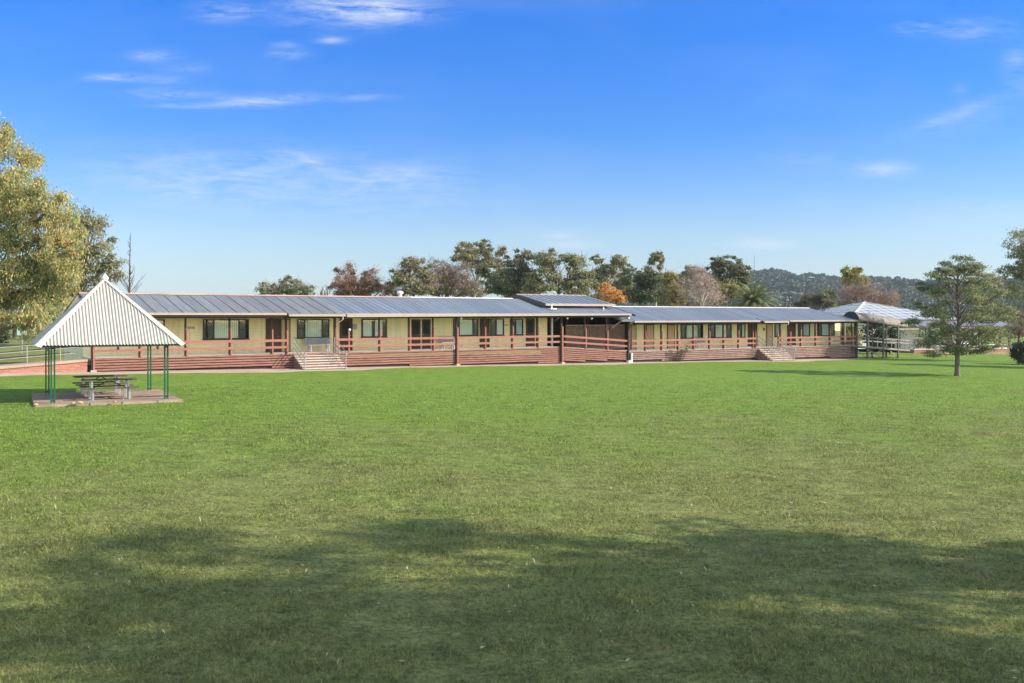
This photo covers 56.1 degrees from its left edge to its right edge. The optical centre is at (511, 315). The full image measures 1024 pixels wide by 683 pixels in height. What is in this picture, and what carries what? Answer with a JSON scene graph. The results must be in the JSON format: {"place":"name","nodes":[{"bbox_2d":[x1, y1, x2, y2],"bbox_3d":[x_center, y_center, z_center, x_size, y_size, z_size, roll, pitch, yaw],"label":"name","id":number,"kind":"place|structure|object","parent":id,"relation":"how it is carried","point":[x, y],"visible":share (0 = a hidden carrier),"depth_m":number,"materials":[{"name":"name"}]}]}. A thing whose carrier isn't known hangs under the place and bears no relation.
{"place":"outdoors","nodes":[
{"label":"outdoors","id":0,"kind":"place"},
{"bbox_2d":[16,311,63,334],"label":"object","id":1,"kind":"structure","parent":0,"point":[17,332],"depth_m":120.53,"materials":[{"name":"white paint"}]},
{"bbox_2d":[0,358,871,375],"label":"path","id":2,"kind":"structure","parent":0,"point":[228,371],"depth_m":58.29,"materials":[{"name":"concrete"}]},
{"bbox_2d":[293,337,346,369],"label":"entrance stairs","id":3,"kind":"structure","parent":2,"relation":"on","point":[310,362],"depth_m":59.35,"materials":[{"name":"concrete"}]},
{"bbox_2d":[668,344,690,361],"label":"straggly plant","id":4,"kind":"object","parent":2,"relation":"on","point":[680,354],"visible":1,"depth_m":78.42,"materials":[{"name":"brown plant"}]},
{"bbox_2d":[757,336,795,360],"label":"entrance stairs","id":5,"kind":"structure","parent":2,"relation":"on","point":[773,354],"depth_m":84.30,"materials":[{"name":"concrete"}]},
{"bbox_2d":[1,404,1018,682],"bbox_3d":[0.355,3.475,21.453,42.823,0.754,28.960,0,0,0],"label":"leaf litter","id":6,"kind":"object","parent":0,"point":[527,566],"visible":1,"depth_m":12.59,"materials":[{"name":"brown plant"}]},
{"bbox_2d":[0,324,1023,682],"bbox_3d":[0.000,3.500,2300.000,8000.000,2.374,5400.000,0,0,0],"label":"lawn","id":7,"kind":"structure","parent":0,"point":[920,370],"depth_m":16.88,"materials":[{"name":"green plant"}]},
{"bbox_2d":[0,326,10,342],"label":"round bush","id":8,"kind":"object","parent":7,"relation":"on","point":[3,338],"visible":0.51,"depth_m":92.21,"materials":[{"name":"green plant"}]},
{"bbox_2d":[1,285,35,337],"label":"young tree","id":9,"kind":"object","parent":7,"relation":"on","point":[13,334],"visible":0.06,"depth_m":107.50,"materials":[{"name":"green plant"}]},
{"bbox_2d":[0,344,87,373],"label":"brick ramp","id":10,"kind":"structure","parent":7,"relation":"on","point":[73,365],"depth_m":51.49,"materials":[{"name":"brick"}]},
{"bbox_2d":[23,296,70,325],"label":"garden tree","id":11,"kind":"object","parent":7,"relation":"on","point":[54,319],"visible":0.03,"depth_m":103.14,"materials":[{"name":"green plant"}]},
{"bbox_2d":[0,112,96,344],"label":"gum tree","id":12,"kind":"object","parent":7,"relation":"on","point":[44,271],"visible":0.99,"depth_m":64.59,"materials":[{"name":"green plant"}]},
{"bbox_2d":[57,205,128,298],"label":"gum tree","id":13,"kind":"object","parent":7,"relation":"on","point":[96,225],"visible":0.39,"depth_m":85.47,"materials":[{"name":"green plant"}]},
{"bbox_2d":[31,389,182,406],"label":"concrete slab","id":14,"kind":"structure","parent":7,"relation":"on","point":[110,397],"depth_m":37.19,"materials":[{"name":"concrete"}]},
{"bbox_2d":[73,374,127,395],"bbox_3d":[-16.873,2.825,39.372,1.997,0.750,1.615,0,0,-30],"label":"picnic table","id":15,"kind":"object","parent":14,"relation":"on","point":[117,391],"visible":0.85,"depth_m":39.25,"materials":[{"name":"wood"}]},
{"bbox_2d":[28,274,185,402],"bbox_3d":[-16.220,0.750,38.250,5.380,4.900,6.288,0,0,-28],"label":"picnic shelter","id":16,"kind":"object","parent":14,"relation":"on","point":[104,312],"visible":1,"depth_m":36.59,"materials":[{"name":"beige metal"}]},
{"bbox_2d":[79,378,138,400],"bbox_3d":[-15.612,2.825,37.211,1.996,0.750,1.615,0,0,-30],"label":"picnic table","id":17,"kind":"object","parent":14,"relation":"on","point":[91,388],"visible":0.99,"depth_m":37.06,"materials":[{"name":"wood"}]},
{"bbox_2d":[114,233,144,292],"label":"bare sapling","id":18,"kind":"object","parent":7,"relation":"on","point":[129,280],"visible":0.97,"depth_m":83.98,"materials":[{"name":"brown plant"}]},
{"bbox_2d":[254,274,317,294],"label":"leafy shrub","id":19,"kind":"object","parent":7,"relation":"on","point":[285,288],"visible":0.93,"depth_m":99.77,"materials":[{"name":"green plant"}]},
{"bbox_2d":[320,286,327,294],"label":"bare sapling","id":20,"kind":"object","parent":7,"relation":"on","point":[321,292],"visible":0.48,"depth_m":104.01,"materials":[{"name":"grey plant"}]},
{"bbox_2d":[63,291,634,371],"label":"accommodation building","id":21,"kind":"structure","parent":7,"relation":"on","point":[241,331],"depth_m":63.77,"materials":[{"name":"metal"}]},
{"bbox_2d":[202,319,249,339],"bbox_3d":[-17.578,0.850,59.090,2.935,1.260,0.120,0,0,-35],"label":"window","id":22,"kind":"structure","parent":21,"relation":"in","point":[215,329],"depth_m":59.06,"materials":[{"name":"grey glass"}]},
{"bbox_2d":[266,319,280,352],"bbox_3d":[-15.120,1.245,60.861,0.988,2.130,0.097,0,0,-35],"label":"door","id":23,"kind":"structure","parent":21,"relation":"in","point":[276,323],"depth_m":60.91,"materials":[{"name":"wood"}]},
{"bbox_2d":[281,319,290,351],"bbox_3d":[-14.466,1.245,61.322,0.658,2.130,0.097,0,0,-36],"label":"door","id":24,"kind":"structure","parent":21,"relation":"in","point":[282,320],"depth_m":61.29,"materials":[{"name":"metal"}]},
{"bbox_2d":[296,319,328,338],"bbox_3d":[-12.906,0.850,62.423,2.308,1.260,0.120,0,0,-35],"label":"window","id":25,"kind":"structure","parent":21,"relation":"in","point":[306,328],"depth_m":62.43,"materials":[{"name":"grey glass"}]},
{"bbox_2d":[304,338,332,351],"bbox_3d":[-12.494,1.866,62.016,1.750,0.892,0.540,0,0,-35],"label":"verandah bench","id":26,"kind":"object","parent":21,"relation":"on","point":[322,341],"visible":1,"depth_m":62.17,"materials":[{"name":"grey metal"}]},
{"bbox_2d":[340,319,352,350],"bbox_3d":[-11.015,1.245,63.784,0.911,2.130,0.097,0,0,-36],"label":"door","id":27,"kind":"structure","parent":21,"relation":"in","point":[345,324],"depth_m":63.77,"materials":[{"name":"metal"}]},
{"bbox_2d":[361,319,387,337],"bbox_3d":[-9.314,0.850,64.982,1.988,1.260,0.120,0,0,-36],"label":"window","id":28,"kind":"structure","parent":21,"relation":"in","point":[369,327],"depth_m":64.96,"materials":[{"name":"grey glass"}]},
{"bbox_2d":[410,318,420,348],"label":"door","id":29,"kind":"structure","parent":21,"relation":"in","point":[415,323],"depth_m":66.86,"materials":[{"name":"wood"}]},
{"bbox_2d":[421,318,431,348],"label":"door","id":30,"kind":"structure","parent":21,"relation":"in","point":[426,323],"depth_m":67.35,"materials":[{"name":"wood"}]},
{"bbox_2d":[438,336,454,348],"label":"verandah bench","id":31,"kind":"object","parent":21,"relation":"on","point":[443,340],"visible":0.73,"depth_m":67.71,"materials":[{"name":"grey metal"}]},
{"bbox_2d":[453,319,478,336],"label":"window","id":32,"kind":"structure","parent":21,"relation":"in","point":[467,327],"depth_m":69.39,"materials":[{"name":"grey glass"}]},
{"bbox_2d":[480,318,489,347],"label":"door","id":33,"kind":"structure","parent":21,"relation":"in","point":[487,320],"depth_m":70.31,"materials":[{"name":"wood"}]},
{"bbox_2d":[490,319,504,335],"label":"window","id":34,"kind":"structure","parent":21,"relation":"in","point":[496,325],"depth_m":70.83,"materials":[{"name":"glass"}]},
{"bbox_2d":[510,319,523,335],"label":"window","id":35,"kind":"structure","parent":21,"relation":"in","point":[517,323],"depth_m":71.98,"materials":[{"name":"glass"}]},
{"bbox_2d":[526,318,534,346],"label":"door","id":36,"kind":"structure","parent":21,"relation":"in","point":[530,322],"depth_m":72.63,"materials":[{"name":"wood"}]},
{"bbox_2d":[328,258,394,295],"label":"russet tree","id":37,"kind":"object","parent":7,"relation":"on","point":[350,284],"visible":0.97,"depth_m":105.23,"materials":[{"name":"brown plant"}]},
{"bbox_2d":[383,254,441,296],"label":"gum tree","id":38,"kind":"object","parent":7,"relation":"on","point":[421,286],"visible":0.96,"depth_m":104.86,"materials":[{"name":"green plant"}]},
{"bbox_2d":[411,253,487,296],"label":"bare tree","id":39,"kind":"object","parent":7,"relation":"on","point":[466,285],"visible":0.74,"depth_m":108.17,"materials":[{"name":"brown plant"}]},
{"bbox_2d":[420,274,491,297],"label":"bushy tree","id":40,"kind":"object","parent":7,"relation":"on","point":[483,293],"visible":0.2,"depth_m":135.69,"materials":[{"name":"green plant"}]},
{"bbox_2d":[450,237,513,296],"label":"gum tree","id":41,"kind":"object","parent":7,"relation":"on","point":[469,254],"visible":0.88,"depth_m":121.21,"materials":[{"name":"green plant"}]},
{"bbox_2d":[482,247,541,297],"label":"gum tree","id":42,"kind":"object","parent":7,"relation":"on","point":[519,264],"visible":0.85,"depth_m":114.82,"materials":[{"name":"green plant"}]},
{"bbox_2d":[488,277,549,297],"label":"bushy tree","id":43,"kind":"object","parent":7,"relation":"on","point":[523,285],"visible":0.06,"depth_m":138.50,"materials":[{"name":"green plant"}]},
{"bbox_2d":[512,247,597,296],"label":"gum tree","id":44,"kind":"object","parent":7,"relation":"on","point":[547,262],"visible":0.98,"depth_m":112.83,"materials":[{"name":"green plant"}]},
{"bbox_2d":[587,253,630,290],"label":"gum tree","id":45,"kind":"object","parent":7,"relation":"on","point":[603,274],"visible":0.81,"depth_m":127.13,"materials":[{"name":"green plant"}]},
{"bbox_2d":[586,277,635,296],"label":"bushy tree","id":46,"kind":"object","parent":7,"relation":"on","point":[633,284],"visible":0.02,"depth_m":138.62,"materials":[{"name":"green plant"}]},
{"bbox_2d":[592,276,630,303],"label":"autumn tree","id":47,"kind":"object","parent":7,"relation":"on","point":[607,293],"visible":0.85,"depth_m":97.52,"materials":[{"name":"orange plant"}]},
{"bbox_2d":[610,264,670,305],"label":"gum tree","id":48,"kind":"object","parent":7,"relation":"on","point":[645,282],"visible":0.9,"depth_m":115.03,"materials":[{"name":"green plant"}]},
{"bbox_2d":[646,250,665,305],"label":"gum tree","id":49,"kind":"object","parent":7,"relation":"on","point":[656,256],"visible":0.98,"depth_m":150.17,"materials":[{"name":"green plant"}]},
{"bbox_2d":[654,269,688,305],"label":"poplar tree","id":50,"kind":"object","parent":7,"relation":"on","point":[671,296],"visible":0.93,"depth_m":111.40,"materials":[{"name":"green plant"}]},
{"bbox_2d":[651,275,711,306],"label":"bushy tree","id":51,"kind":"object","parent":7,"relation":"on","point":[681,278],"visible":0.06,"depth_m":137.73,"materials":[{"name":"green plant"}]},
{"bbox_2d":[675,264,705,306],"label":"gum tree","id":52,"kind":"object","parent":7,"relation":"on","point":[686,267],"visible":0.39,"depth_m":129.14,"materials":[{"name":"green plant"}]},
{"bbox_2d":[677,262,729,306],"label":"bare tree","id":53,"kind":"object","parent":7,"relation":"on","point":[701,288],"visible":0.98,"depth_m":105.51,"materials":[{"name":"brown plant"}]},
{"bbox_2d":[711,276,745,306],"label":"tree","id":54,"kind":"object","parent":7,"relation":"on","point":[732,288],"visible":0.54,"depth_m":113.39,"materials":[{"name":"green plant"}]},
{"bbox_2d":[704,254,753,306],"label":"gum tree","id":55,"kind":"object","parent":7,"relation":"on","point":[721,265],"visible":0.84,"depth_m":123.41,"materials":[{"name":"green plant"}]},
{"bbox_2d":[595,306,863,361],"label":"accommodation building","id":56,"kind":"structure","parent":7,"relation":"on","point":[657,333],"depth_m":83.89,"materials":[{"name":"brown paint"}]},
{"bbox_2d":[630,325,636,349],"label":"door","id":57,"kind":"structure","parent":56,"relation":"in","point":[633,328],"depth_m":78.74,"materials":[{"name":"wood"}]},
{"bbox_2d":[646,325,653,348],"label":"door","id":58,"kind":"structure","parent":56,"relation":"in","point":[649,328],"depth_m":79.86,"materials":[{"name":"wood"}]},
{"bbox_2d":[667,324,674,348],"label":"door","id":59,"kind":"structure","parent":56,"relation":"in","point":[671,327],"depth_m":81.22,"materials":[{"name":"wood"}]},
{"bbox_2d":[681,324,702,338],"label":"window","id":60,"kind":"structure","parent":56,"relation":"in","point":[686,329],"depth_m":82.64,"materials":[{"name":"glass"}]},
{"bbox_2d":[695,338,706,347],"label":"verandah bench","id":61,"kind":"object","parent":56,"relation":"on","point":[703,341],"visible":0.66,"depth_m":82.66,"materials":[{"name":"grey metal"}]},
{"bbox_2d":[710,324,731,337],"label":"window","id":62,"kind":"structure","parent":56,"relation":"in","point":[715,329],"depth_m":84.75,"materials":[{"name":"grey glass"}]},
{"bbox_2d":[739,324,745,337],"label":"window","id":63,"kind":"structure","parent":56,"relation":"in","point":[742,327],"depth_m":86.50,"materials":[{"name":"grey glass"}]},
{"bbox_2d":[748,324,756,346],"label":"door","id":64,"kind":"structure","parent":56,"relation":"in","point":[749,325],"depth_m":87.07,"materials":[{"name":"wood"}]},
{"bbox_2d":[766,324,772,345],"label":"door","id":65,"kind":"structure","parent":56,"relation":"in","point":[769,327],"depth_m":88.60,"materials":[{"name":"wood"}]},
{"bbox_2d":[774,324,778,336],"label":"window","id":66,"kind":"structure","parent":56,"relation":"in","point":[776,326],"depth_m":89.23,"materials":[{"name":"grey glass"}]},
{"bbox_2d":[787,324,795,344],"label":"door","id":67,"kind":"structure","parent":56,"relation":"in","point":[791,328],"depth_m":90.43,"materials":[{"name":"wood"}]},
{"bbox_2d":[797,324,809,336],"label":"window","id":68,"kind":"structure","parent":56,"relation":"in","point":[805,328],"depth_m":91.59,"materials":[{"name":"grey glass"}]},
{"bbox_2d":[817,323,834,335],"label":"window","id":69,"kind":"structure","parent":56,"relation":"in","point":[822,328],"depth_m":93.46,"materials":[{"name":"grey glass"}]},
{"bbox_2d":[728,281,780,306],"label":"palm tree","id":70,"kind":"object","parent":7,"relation":"on","point":[751,298],"visible":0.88,"depth_m":107.38,"materials":[{"name":"green plant"}]},
{"bbox_2d":[791,286,838,310],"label":"bushy tree","id":71,"kind":"object","parent":7,"relation":"on","point":[827,298],"visible":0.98,"depth_m":117.19,"materials":[{"name":"green plant"}]},
{"bbox_2d":[840,323,863,345],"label":"garden bush","id":72,"kind":"object","parent":7,"relation":"on","point":[848,330],"visible":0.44,"depth_m":104.28,"materials":[{"name":"green plant"}]},
{"bbox_2d":[840,265,870,295],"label":"gum tree","id":73,"kind":"object","parent":7,"relation":"on","point":[851,276],"visible":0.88,"depth_m":155.92,"materials":[{"name":"green plant"}]},
{"bbox_2d":[835,279,905,306],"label":"bare tree","id":74,"kind":"object","parent":7,"relation":"on","point":[877,297],"visible":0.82,"depth_m":139.31,"materials":[{"name":"brown plant"}]},
{"bbox_2d":[858,312,890,353],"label":"garden bush","id":75,"kind":"object","parent":7,"relation":"on","point":[878,332],"visible":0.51,"depth_m":105.56,"materials":[{"name":"green plant"}]},
{"bbox_2d":[844,311,909,358],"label":"arched walkway","id":76,"kind":"structure","parent":7,"relation":"on","point":[884,322],"depth_m":93.81,"materials":[{"name":"metal"}]},
{"bbox_2d":[887,327,906,353],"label":"garden bush","id":77,"kind":"object","parent":7,"relation":"on","point":[892,332],"visible":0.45,"depth_m":106.30,"materials":[{"name":"green plant"}]},
{"bbox_2d":[821,302,1012,353],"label":"hip roofed building","id":78,"kind":"structure","parent":7,"relation":"on","point":[881,310],"depth_m":115.71,"materials":[{"name":"white paint"}]},
{"bbox_2d":[920,328,935,336],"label":"window","id":79,"kind":"structure","parent":78,"relation":"in","point":[921,330],"depth_m":115.41,"materials":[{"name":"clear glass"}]},
{"bbox_2d":[900,254,1019,375],"bbox_3d":[30.166,-0.038,64.480,7.457,8.354,7.583,0,0,0],"label":"lawn tree","id":80,"kind":"object","parent":7,"relation":"on","point":[947,330],"visible":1,"depth_m":64.04,"materials":[{"name":"green plant"}]},
{"bbox_2d":[974,275,1020,344],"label":"gum tree","id":81,"kind":"object","parent":7,"relation":"on","point":[992,293],"visible":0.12,"depth_m":127.84,"materials":[{"name":"green plant"}]},
{"bbox_2d":[989,227,1023,330],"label":"gum tree","id":82,"kind":"object","parent":7,"relation":"on","point":[1018,274],"visible":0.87,"depth_m":89.69,"materials":[{"name":"green plant"}]},
{"bbox_2d":[997,308,1023,341],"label":"bare tree","id":83,"kind":"object","parent":7,"relation":"on","point":[1018,332],"visible":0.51,"depth_m":139.62,"materials":[{"name":"brown plant"}]},
{"bbox_2d":[1008,339,1023,364],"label":"round bush","id":84,"kind":"object","parent":7,"relation":"on","point":[1017,351],"visible":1,"depth_m":84.53,"materials":[{"name":"green plant"}]},
{"bbox_2d":[0,0,1023,308],"label":"sky","id":85,"kind":"structure","parent":0,"point":[237,144],"materials":[{"name":"blue"}]},
{"bbox_2d":[644,273,1023,322],"bbox_3d":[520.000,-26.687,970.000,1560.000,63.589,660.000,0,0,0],"label":"hills","id":86,"kind":"structure","parent":0,"point":[762,277],"depth_m":983.76,"materials":[{"name":"green plant"}]},
{"bbox_2d":[588,267,1023,319],"bbox_3d":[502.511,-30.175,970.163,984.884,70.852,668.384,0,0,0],"label":"forest","id":87,"kind":"object","parent":86,"relation":"on","point":[785,283],"visible":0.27,"depth_m":995.76,"materials":[{"name":"green plant"}]}
]}

